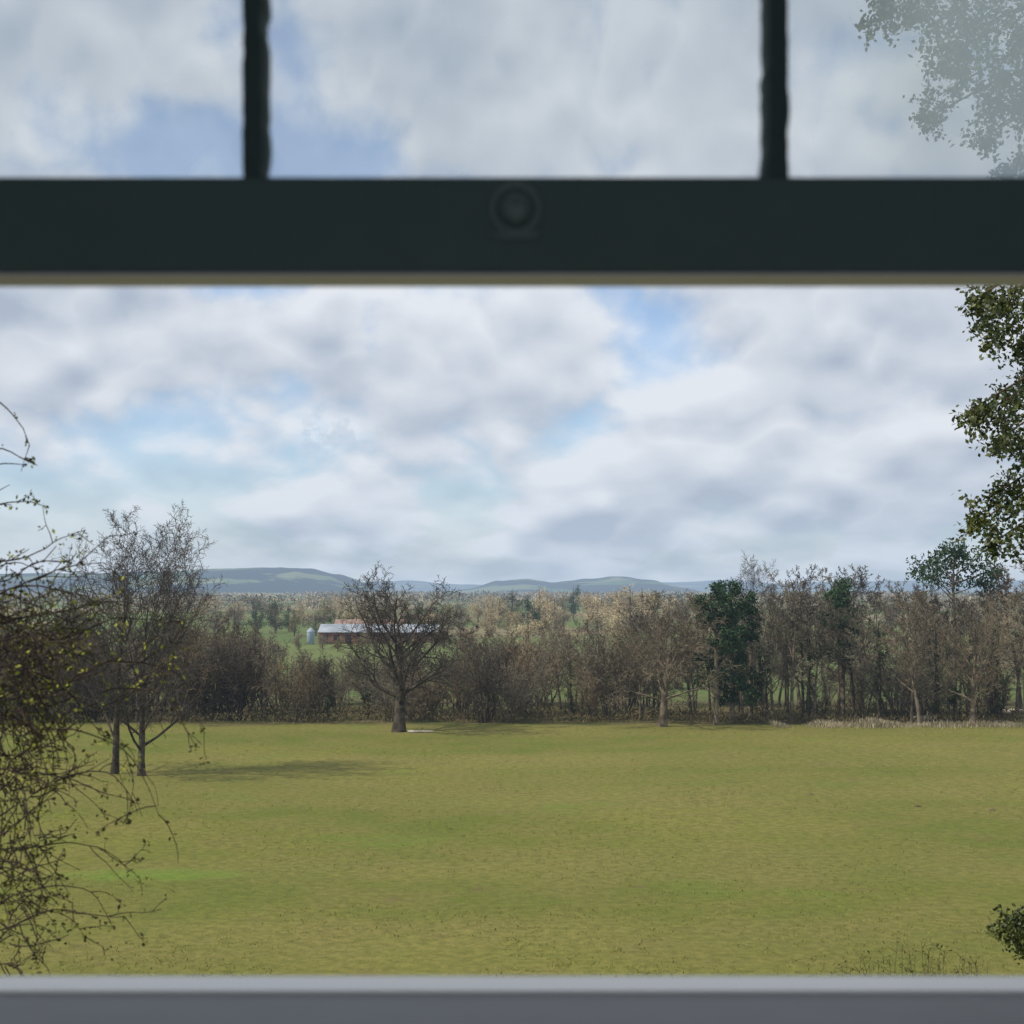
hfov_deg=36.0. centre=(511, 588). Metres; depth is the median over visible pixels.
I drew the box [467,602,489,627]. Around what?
bare tree
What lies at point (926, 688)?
bare bush
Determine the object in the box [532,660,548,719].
bare tree
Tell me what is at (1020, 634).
bare tree
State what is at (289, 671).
bare bush
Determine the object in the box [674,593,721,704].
bare tree
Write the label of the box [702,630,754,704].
bare bush
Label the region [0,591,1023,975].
field
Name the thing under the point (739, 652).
bare tree
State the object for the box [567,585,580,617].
evergreen tree
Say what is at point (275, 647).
bare tree
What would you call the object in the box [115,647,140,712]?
bare tree
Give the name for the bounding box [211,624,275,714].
bare bush
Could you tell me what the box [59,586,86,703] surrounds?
bare tree
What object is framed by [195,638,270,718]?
bare bush
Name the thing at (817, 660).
bare tree
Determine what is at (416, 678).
bare bush
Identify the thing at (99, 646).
bare bush
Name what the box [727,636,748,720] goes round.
bare tree
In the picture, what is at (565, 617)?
bare tree
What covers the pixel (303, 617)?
bare tree
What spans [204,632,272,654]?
bare tree
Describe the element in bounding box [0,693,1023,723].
undergrowth
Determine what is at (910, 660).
bare tree
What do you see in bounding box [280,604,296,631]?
evergreen tree
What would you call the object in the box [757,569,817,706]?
bare tree
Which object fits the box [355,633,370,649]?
bare tree
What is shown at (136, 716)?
bare tree
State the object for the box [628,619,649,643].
bare tree
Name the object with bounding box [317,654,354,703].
bare bush
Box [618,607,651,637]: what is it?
bare tree
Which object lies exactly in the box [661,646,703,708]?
bare tree
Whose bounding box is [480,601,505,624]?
bare tree
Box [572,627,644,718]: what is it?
bare bush
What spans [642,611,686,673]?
bare tree
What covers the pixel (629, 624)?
bare tree
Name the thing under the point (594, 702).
bare bush
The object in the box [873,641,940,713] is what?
bare bush
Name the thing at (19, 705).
bare bush
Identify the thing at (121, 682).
bare bush
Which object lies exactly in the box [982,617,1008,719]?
ivy clad tree
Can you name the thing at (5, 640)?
bare tree
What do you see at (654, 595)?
bare tree
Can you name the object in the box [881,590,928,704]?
bare tree
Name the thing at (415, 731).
fallen log
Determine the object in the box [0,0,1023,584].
sky
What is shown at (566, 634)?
bare tree
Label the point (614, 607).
bare tree
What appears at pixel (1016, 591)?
bare tree
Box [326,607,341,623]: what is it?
evergreen tree
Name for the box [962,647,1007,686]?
bare tree
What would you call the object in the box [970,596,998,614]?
bare tree
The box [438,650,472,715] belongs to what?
bare tree
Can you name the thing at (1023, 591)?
bare tree
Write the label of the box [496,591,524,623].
evergreen tree
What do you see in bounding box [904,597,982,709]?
bare tree
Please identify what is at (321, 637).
bare tree
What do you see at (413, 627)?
barn
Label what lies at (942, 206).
window sash
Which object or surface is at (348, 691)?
bare tree
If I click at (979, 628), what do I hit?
bare tree
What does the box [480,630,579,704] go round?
bare bush
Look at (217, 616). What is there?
bare tree
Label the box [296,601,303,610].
bare tree
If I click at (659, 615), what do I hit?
bare tree
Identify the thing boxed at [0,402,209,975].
straggly shrub
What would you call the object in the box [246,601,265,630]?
evergreen tree
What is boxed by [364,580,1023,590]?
ridge
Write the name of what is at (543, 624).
bare tree
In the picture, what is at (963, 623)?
evergreen tree
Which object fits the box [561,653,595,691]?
bare tree
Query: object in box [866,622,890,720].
ivy clad tree
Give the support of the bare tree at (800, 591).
on the field
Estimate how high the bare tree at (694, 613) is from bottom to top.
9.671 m
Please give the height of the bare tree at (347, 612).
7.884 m
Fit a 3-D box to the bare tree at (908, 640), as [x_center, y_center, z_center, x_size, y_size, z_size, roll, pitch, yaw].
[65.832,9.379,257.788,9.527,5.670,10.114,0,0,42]
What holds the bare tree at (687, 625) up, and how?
on the field
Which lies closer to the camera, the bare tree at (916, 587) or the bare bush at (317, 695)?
the bare bush at (317, 695)
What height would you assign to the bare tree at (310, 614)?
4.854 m
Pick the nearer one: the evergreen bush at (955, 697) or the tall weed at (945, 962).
the tall weed at (945, 962)
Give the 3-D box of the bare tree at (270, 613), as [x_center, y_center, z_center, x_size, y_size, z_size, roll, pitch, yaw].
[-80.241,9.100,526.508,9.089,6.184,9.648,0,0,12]
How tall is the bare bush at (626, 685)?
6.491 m
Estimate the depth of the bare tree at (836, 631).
144.02 m
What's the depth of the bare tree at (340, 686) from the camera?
143.31 m
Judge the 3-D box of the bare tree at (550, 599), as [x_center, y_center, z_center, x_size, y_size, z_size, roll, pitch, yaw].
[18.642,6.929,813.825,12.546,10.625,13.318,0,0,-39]
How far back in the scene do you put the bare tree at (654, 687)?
143.84 m
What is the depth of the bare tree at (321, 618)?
399.67 m
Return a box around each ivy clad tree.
[563,657,576,720]
[800,637,817,719]
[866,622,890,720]
[926,632,946,720]
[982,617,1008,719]
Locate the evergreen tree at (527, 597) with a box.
[515,595,535,619]
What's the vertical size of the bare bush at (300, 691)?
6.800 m
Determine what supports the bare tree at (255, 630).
on the field
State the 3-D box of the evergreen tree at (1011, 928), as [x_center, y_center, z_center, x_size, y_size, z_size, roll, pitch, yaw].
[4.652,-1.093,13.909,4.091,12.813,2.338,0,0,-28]
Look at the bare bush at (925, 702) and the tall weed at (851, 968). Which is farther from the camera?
the bare bush at (925, 702)
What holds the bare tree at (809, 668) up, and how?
on the field
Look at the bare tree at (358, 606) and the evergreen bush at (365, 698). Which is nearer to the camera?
the evergreen bush at (365, 698)
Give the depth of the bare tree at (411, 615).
400.11 m
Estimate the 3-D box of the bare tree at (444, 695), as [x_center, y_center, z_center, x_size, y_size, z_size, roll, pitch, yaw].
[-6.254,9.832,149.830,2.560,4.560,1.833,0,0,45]
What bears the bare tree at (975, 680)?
on the field
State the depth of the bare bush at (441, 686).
148.75 m
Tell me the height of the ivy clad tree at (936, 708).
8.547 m
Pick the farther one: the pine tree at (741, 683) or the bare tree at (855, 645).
the bare tree at (855, 645)
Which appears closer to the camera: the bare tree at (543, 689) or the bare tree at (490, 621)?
the bare tree at (543, 689)
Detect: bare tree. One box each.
[0,618,13,687]
[1,614,12,682]
[21,498,254,775]
[48,518,193,773]
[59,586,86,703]
[89,605,129,671]
[115,628,155,721]
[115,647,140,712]
[154,644,187,721]
[160,619,185,712]
[179,595,196,611]
[179,639,204,716]
[193,608,207,622]
[198,615,231,634]
[202,601,216,616]
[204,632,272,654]
[206,612,243,712]
[207,597,224,610]
[210,609,223,628]
[223,605,246,632]
[226,601,247,623]
[232,621,252,645]
[235,630,280,719]
[237,594,272,614]
[247,618,264,710]
[251,630,289,712]
[260,608,283,620]
[267,639,288,666]
[287,609,302,635]
[291,632,307,649]
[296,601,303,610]
[297,649,310,677]
[297,666,315,716]
[298,604,309,624]
[299,612,327,635]
[306,609,313,620]
[312,600,333,623]
[316,633,330,648]
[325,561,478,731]
[325,604,337,620]
[328,596,353,613]
[330,669,351,717]
[332,636,344,650]
[333,602,343,618]
[336,673,358,712]
[337,612,356,618]
[343,603,356,618]
[343,652,357,705]
[349,646,373,705]
[354,600,364,614]
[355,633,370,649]
[357,657,373,687]
[366,636,385,650]
[396,603,411,621]
[398,609,418,622]
[405,681,425,721]
[417,612,434,623]
[424,633,445,651]
[427,599,437,606]
[430,639,459,706]
[433,610,463,632]
[435,673,450,714]
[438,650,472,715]
[444,603,456,624]
[451,607,470,630]
[451,608,476,622]
[451,624,483,684]
[451,630,470,651]
[454,603,466,612]
[455,638,493,660]
[456,629,481,712]
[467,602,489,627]
[474,628,494,705]
[475,594,501,610]
[476,609,498,633]
[476,641,495,666]
[479,626,503,680]
[480,600,502,612]
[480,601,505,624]
[488,646,515,717]
[490,597,507,625]
[496,609,513,632]
[503,610,532,635]
[507,632,520,713]
[509,619,548,643]
[524,640,550,711]
[525,587,552,622]
[525,617,552,632]
[525,639,565,684]
[532,615,572,712]
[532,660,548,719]
[533,625,562,713]
[536,629,580,691]
[538,621,558,700]
[539,598,567,630]
[540,593,558,607]
[550,611,577,636]
[552,596,572,613]
[558,625,572,642]
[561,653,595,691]
[563,624,619,712]
[564,636,600,712]
[565,612,602,701]
[568,588,741,726]
[570,632,582,644]
[576,592,603,624]
[577,609,616,637]
[577,622,611,679]
[582,595,611,627]
[597,637,627,667]
[601,589,626,627]
[603,609,629,637]
[609,631,649,718]
[610,585,645,627]
[610,624,634,712]
[611,632,656,720]
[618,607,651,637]
[619,608,656,704]
[626,591,661,629]
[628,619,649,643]
[629,623,680,696]
[632,611,665,703]
[635,627,658,709]
[640,639,705,688]
[641,618,681,699]
[642,609,673,635]
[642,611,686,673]
[643,655,658,717]
[644,590,676,623]
[654,626,674,644]
[661,595,680,626]
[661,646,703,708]
[669,632,692,719]
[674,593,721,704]
[675,611,698,703]
[675,631,702,706]
[676,638,706,718]
[677,602,690,619]
[684,604,713,710]
[687,602,710,623]
[689,611,729,713]
[707,595,760,713]
[708,620,739,712]
[723,549,799,713]
[723,595,774,704]
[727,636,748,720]
[739,602,790,722]
[745,609,791,718]
[751,580,822,722]
[753,617,788,712]
[754,591,815,711]
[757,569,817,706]
[766,598,787,705]
[772,656,807,685]
[773,564,826,712]
[777,591,819,707]
[784,593,842,720]
[785,596,844,718]
[788,563,887,711]
[794,577,834,704]
[813,656,862,689]
[815,594,864,719]
[818,596,864,714]
[821,565,881,699]
[826,605,860,716]
[828,579,860,643]
[829,574,885,707]
[841,608,880,718]
[857,640,886,666]
[858,588,902,675]
[870,581,940,723]
[873,579,948,704]
[877,601,905,623]
[877,602,895,631]
[880,583,941,703]
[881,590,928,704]
[886,592,937,721]
[886,604,957,700]
[889,632,939,656]
[900,594,1020,722]
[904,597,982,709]
[911,591,956,665]
[916,592,971,713]
[938,599,986,705]
[942,596,994,706]
[943,624,969,720]
[959,582,1011,705]
[960,594,1018,714]
[961,574,1020,712]
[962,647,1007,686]
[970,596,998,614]
[978,595,1023,687]
[981,562,1023,708]
[984,565,1021,669]
[990,595,1023,719]
[997,584,1023,703]
[998,641,1023,683]
[1008,561,1023,619]
[1010,610,1023,688]
[1011,588,1023,646]
[1015,559,1023,606]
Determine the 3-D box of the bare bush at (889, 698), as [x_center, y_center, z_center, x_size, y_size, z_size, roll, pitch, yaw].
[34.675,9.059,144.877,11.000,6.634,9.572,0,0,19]
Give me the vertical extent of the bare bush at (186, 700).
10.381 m
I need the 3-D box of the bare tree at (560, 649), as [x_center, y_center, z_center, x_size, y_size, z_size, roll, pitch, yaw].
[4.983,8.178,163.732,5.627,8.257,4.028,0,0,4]
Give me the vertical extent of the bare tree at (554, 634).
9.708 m
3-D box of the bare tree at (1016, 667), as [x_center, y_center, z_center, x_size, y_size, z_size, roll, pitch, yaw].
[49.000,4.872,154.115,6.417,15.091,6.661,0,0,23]
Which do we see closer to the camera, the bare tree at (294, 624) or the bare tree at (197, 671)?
the bare tree at (197, 671)
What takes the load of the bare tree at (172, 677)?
on the field
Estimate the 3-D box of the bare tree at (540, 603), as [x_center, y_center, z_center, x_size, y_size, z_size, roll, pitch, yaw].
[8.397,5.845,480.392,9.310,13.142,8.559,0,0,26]
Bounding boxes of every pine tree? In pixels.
[688,580,747,724]
[705,578,761,722]
[729,589,778,719]
[817,574,860,718]
[905,537,1008,714]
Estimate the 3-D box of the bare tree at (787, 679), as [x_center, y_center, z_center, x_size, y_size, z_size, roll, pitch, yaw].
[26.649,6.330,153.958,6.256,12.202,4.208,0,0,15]
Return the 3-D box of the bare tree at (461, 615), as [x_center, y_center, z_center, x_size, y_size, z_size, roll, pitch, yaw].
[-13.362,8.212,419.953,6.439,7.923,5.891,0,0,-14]
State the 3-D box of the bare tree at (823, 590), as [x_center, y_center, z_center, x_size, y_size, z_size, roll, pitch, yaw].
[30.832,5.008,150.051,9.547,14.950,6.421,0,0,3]
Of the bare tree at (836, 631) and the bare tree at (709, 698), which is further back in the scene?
the bare tree at (709, 698)
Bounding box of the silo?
[307,628,314,644]
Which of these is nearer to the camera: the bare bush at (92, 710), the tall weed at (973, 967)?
the tall weed at (973, 967)
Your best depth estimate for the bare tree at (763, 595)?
151.93 m
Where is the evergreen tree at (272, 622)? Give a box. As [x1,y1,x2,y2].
[262,595,290,631]
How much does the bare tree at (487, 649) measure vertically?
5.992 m
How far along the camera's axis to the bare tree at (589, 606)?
498.13 m
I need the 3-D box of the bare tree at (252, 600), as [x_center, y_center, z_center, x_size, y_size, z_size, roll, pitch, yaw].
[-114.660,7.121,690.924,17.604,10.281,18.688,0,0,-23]
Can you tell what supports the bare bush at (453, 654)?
on the field
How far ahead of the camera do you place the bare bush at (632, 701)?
153.10 m
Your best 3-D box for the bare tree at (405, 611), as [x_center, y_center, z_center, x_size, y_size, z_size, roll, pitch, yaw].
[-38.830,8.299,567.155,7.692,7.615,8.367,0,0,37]
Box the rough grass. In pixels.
[765,716,1023,729]
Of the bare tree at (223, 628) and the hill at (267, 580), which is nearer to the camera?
the bare tree at (223, 628)
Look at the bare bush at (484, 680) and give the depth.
140.47 m
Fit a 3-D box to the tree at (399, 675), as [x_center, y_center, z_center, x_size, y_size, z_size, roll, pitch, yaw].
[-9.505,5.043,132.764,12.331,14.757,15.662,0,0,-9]
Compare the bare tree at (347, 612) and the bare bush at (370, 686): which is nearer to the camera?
the bare bush at (370, 686)
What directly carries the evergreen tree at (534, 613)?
on the field
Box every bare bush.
[0,616,65,711]
[2,623,53,718]
[8,615,106,720]
[35,646,124,721]
[73,620,143,688]
[86,625,213,714]
[97,651,153,711]
[112,613,228,704]
[145,613,240,717]
[154,622,219,712]
[174,639,233,718]
[192,630,240,706]
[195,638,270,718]
[197,627,274,719]
[200,622,275,720]
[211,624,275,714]
[241,648,317,711]
[253,650,323,722]
[254,631,290,706]
[287,674,335,716]
[296,645,344,712]
[309,658,350,711]
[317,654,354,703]
[325,646,416,703]
[344,651,396,711]
[359,672,431,721]
[369,674,395,713]
[375,654,448,710]
[404,665,447,719]
[407,682,440,718]
[410,656,461,715]
[427,637,505,711]
[442,655,482,718]
[453,630,514,722]
[472,656,553,722]
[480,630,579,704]
[481,633,551,701]
[493,655,554,717]
[494,631,585,715]
[553,669,606,719]
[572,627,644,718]
[579,639,669,712]
[612,653,651,707]
[617,637,685,712]
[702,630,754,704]
[724,666,746,705]
[738,665,776,712]
[795,666,837,713]
[824,656,889,717]
[835,653,947,719]
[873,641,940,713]
[885,666,955,714]
[888,665,952,713]
[953,656,1016,719]
[978,661,1014,717]
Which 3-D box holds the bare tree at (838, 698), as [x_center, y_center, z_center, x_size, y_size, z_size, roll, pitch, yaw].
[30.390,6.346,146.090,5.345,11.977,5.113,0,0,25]
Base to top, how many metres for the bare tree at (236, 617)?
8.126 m
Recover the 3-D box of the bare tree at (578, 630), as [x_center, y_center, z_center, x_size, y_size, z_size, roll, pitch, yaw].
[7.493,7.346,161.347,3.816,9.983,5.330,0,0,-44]
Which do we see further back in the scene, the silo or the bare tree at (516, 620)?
the bare tree at (516, 620)
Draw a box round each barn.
[318,624,369,643]
[334,619,404,623]
[369,624,440,642]
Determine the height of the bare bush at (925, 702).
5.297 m
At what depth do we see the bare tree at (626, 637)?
145.18 m
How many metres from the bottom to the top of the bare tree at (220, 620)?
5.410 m
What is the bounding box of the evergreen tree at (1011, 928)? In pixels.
[852,0,1023,964]
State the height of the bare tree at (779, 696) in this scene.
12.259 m
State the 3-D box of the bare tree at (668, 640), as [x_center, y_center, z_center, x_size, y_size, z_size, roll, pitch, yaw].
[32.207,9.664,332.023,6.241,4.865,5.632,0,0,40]
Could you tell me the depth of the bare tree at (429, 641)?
299.54 m
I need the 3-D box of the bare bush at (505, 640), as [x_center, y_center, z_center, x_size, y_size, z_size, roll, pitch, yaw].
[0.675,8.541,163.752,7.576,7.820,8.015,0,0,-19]
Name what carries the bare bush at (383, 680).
on the field
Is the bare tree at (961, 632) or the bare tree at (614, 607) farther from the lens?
the bare tree at (614, 607)
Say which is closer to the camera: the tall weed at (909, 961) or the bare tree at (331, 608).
the tall weed at (909, 961)
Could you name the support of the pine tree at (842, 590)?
on the field
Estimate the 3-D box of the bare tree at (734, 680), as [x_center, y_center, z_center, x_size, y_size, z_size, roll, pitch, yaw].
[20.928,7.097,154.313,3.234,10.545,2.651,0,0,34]
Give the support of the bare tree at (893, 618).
on the field
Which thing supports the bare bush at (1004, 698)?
on the field
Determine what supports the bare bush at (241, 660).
on the field
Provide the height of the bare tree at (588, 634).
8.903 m
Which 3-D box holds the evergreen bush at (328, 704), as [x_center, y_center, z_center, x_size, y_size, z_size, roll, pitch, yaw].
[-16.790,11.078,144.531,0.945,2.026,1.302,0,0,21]
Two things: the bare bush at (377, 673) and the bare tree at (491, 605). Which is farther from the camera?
the bare tree at (491, 605)
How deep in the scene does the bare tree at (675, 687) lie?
189.86 m
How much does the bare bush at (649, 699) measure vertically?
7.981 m
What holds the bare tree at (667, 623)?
on the field
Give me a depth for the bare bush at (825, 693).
152.80 m
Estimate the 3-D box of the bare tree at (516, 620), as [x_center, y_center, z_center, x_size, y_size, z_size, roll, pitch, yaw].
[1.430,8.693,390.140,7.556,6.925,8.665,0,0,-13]
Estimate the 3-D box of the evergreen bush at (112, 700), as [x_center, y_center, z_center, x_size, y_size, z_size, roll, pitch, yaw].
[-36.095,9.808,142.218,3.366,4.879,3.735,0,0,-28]
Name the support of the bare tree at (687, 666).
on the field
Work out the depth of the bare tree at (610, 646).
231.74 m
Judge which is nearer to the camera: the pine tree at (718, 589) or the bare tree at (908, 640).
the pine tree at (718, 589)
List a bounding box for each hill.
[0,567,398,592]
[451,576,705,591]
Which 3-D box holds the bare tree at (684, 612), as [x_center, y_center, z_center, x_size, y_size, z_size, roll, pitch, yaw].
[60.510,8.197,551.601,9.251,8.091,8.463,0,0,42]
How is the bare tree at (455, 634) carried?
on the field
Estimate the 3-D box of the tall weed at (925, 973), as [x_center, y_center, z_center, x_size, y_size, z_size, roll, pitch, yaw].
[4.793,5.098,18.779,0.727,1.772,0.411,0,0,17]
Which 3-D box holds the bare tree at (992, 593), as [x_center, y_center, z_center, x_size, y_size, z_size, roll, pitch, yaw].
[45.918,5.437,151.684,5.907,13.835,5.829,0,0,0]
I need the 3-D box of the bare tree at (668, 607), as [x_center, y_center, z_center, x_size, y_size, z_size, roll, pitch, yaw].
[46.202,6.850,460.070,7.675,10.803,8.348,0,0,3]
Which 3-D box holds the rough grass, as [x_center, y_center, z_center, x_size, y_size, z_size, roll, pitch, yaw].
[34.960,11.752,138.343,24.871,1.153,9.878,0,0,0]
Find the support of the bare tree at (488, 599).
on the field
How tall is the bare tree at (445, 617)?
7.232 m
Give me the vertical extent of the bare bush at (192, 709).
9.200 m
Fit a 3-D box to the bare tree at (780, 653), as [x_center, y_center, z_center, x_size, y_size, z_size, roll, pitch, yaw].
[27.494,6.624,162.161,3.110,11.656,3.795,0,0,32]
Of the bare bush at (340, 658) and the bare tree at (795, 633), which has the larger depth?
the bare bush at (340, 658)
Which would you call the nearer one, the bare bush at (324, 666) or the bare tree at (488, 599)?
the bare bush at (324, 666)
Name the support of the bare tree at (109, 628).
on the field
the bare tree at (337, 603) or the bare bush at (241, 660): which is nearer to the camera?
the bare bush at (241, 660)
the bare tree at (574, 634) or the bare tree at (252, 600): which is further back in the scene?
the bare tree at (252, 600)
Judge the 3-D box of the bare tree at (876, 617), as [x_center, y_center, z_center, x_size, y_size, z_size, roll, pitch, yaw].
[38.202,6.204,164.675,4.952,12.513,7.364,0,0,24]
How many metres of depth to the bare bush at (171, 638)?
165.11 m
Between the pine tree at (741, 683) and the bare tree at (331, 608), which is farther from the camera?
the bare tree at (331, 608)
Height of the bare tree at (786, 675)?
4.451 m
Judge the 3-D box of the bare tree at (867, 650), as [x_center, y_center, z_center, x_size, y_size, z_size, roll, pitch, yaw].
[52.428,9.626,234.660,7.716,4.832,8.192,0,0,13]
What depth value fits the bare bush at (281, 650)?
161.36 m
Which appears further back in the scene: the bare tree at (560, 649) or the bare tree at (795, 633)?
the bare tree at (560, 649)
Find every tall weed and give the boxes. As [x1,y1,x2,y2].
[822,952,880,975]
[852,939,907,975]
[884,945,939,975]
[902,938,960,975]
[910,941,982,975]
[960,954,987,975]
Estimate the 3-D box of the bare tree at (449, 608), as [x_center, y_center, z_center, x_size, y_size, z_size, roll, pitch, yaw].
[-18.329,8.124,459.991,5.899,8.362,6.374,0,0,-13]
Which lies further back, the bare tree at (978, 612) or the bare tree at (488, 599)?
the bare tree at (488, 599)
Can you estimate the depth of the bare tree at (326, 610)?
499.14 m
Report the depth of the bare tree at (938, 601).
166.34 m
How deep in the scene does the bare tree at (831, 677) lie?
187.66 m
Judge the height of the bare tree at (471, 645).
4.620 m
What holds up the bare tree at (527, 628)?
on the field
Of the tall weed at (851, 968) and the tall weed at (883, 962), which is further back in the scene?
the tall weed at (851, 968)
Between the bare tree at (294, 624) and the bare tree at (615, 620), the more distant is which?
the bare tree at (294, 624)
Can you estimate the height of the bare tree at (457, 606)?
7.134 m
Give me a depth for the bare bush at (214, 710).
144.79 m
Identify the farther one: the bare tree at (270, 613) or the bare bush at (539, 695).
the bare tree at (270, 613)
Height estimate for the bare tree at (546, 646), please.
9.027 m
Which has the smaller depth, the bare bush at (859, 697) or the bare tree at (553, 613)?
the bare bush at (859, 697)
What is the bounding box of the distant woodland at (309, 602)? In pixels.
[0,589,1022,610]
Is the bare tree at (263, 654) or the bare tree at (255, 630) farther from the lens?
the bare tree at (255, 630)
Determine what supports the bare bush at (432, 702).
on the field
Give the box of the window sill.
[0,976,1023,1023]
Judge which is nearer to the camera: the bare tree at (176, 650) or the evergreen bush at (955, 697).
the evergreen bush at (955, 697)
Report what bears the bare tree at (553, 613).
on the field
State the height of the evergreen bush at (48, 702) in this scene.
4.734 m
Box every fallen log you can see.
[407,730,433,732]
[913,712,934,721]
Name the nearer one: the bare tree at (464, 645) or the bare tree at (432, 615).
the bare tree at (464, 645)
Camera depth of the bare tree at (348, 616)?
395.01 m
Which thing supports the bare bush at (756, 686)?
on the field
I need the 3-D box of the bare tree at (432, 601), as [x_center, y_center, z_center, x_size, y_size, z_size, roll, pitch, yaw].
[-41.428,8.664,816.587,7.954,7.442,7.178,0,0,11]
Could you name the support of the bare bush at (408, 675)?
on the field
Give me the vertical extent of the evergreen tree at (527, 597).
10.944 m
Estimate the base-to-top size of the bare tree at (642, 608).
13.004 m
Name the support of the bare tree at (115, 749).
on the field
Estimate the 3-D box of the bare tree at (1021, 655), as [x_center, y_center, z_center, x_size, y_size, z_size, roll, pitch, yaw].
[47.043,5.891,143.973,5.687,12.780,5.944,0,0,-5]
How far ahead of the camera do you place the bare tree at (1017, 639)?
162.02 m
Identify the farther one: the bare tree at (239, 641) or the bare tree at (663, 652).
the bare tree at (239, 641)
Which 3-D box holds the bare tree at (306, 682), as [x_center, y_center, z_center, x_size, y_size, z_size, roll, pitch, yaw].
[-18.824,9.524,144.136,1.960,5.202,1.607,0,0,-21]
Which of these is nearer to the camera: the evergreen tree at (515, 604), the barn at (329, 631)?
the barn at (329, 631)
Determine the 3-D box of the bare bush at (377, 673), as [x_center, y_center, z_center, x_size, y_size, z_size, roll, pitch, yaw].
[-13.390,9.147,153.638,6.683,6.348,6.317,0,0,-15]
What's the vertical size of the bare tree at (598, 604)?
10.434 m
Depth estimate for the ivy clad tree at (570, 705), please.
142.90 m
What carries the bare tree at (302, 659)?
on the field
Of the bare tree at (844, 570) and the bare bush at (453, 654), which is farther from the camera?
the bare tree at (844, 570)
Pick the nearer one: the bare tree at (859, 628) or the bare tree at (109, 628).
the bare tree at (859, 628)
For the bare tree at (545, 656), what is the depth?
150.69 m
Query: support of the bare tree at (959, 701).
on the field
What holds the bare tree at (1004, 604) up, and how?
on the field
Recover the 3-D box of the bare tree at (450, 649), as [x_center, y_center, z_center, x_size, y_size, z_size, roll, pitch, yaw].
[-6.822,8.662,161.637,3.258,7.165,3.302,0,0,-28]
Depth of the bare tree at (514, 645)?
152.57 m
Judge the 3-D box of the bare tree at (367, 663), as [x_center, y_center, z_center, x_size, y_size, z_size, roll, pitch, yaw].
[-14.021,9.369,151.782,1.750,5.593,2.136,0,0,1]
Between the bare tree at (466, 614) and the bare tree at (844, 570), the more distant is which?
the bare tree at (466, 614)
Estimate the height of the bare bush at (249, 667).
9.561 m
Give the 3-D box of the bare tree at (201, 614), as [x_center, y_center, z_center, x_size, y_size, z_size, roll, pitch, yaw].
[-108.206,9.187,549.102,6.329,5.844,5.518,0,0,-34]
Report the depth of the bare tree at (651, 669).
151.93 m
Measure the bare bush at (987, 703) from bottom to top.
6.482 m
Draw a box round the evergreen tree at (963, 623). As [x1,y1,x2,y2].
[956,607,971,638]
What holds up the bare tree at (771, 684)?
on the field
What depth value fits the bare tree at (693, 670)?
146.15 m
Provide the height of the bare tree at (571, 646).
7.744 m
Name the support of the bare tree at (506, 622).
on the field
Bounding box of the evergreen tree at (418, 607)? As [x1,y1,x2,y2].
[412,602,422,622]
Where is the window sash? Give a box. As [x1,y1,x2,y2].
[0,0,1023,286]
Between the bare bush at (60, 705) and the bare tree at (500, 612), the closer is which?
the bare bush at (60, 705)
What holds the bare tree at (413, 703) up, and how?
on the field
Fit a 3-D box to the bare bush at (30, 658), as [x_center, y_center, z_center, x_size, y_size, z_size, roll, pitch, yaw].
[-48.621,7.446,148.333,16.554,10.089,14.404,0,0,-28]
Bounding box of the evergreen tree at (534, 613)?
[524,600,543,635]
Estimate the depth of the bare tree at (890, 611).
538.43 m
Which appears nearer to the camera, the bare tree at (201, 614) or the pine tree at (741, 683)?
the pine tree at (741, 683)
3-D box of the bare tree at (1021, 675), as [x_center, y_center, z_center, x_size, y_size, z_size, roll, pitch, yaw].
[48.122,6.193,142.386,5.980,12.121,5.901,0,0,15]
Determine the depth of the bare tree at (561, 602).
719.28 m
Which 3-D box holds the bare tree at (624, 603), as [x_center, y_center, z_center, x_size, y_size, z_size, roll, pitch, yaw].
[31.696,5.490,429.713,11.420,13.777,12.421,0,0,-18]
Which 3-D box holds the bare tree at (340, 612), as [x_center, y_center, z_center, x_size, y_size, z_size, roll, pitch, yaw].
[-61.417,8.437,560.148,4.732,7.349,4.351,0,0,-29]
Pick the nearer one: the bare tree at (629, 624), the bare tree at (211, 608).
the bare tree at (629, 624)
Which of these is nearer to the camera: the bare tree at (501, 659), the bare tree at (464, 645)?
the bare tree at (501, 659)
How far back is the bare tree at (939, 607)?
150.92 m
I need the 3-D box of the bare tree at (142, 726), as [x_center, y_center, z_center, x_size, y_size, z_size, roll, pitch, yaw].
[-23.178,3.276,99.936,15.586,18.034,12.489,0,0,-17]
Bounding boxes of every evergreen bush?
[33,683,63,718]
[95,673,134,721]
[323,699,332,717]
[360,687,376,716]
[561,695,582,715]
[945,685,963,720]
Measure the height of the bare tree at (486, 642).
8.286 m
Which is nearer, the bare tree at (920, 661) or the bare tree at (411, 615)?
the bare tree at (920, 661)
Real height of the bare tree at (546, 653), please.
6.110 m
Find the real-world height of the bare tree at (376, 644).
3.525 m
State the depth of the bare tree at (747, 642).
160.10 m
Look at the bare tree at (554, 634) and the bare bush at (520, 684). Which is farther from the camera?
the bare tree at (554, 634)

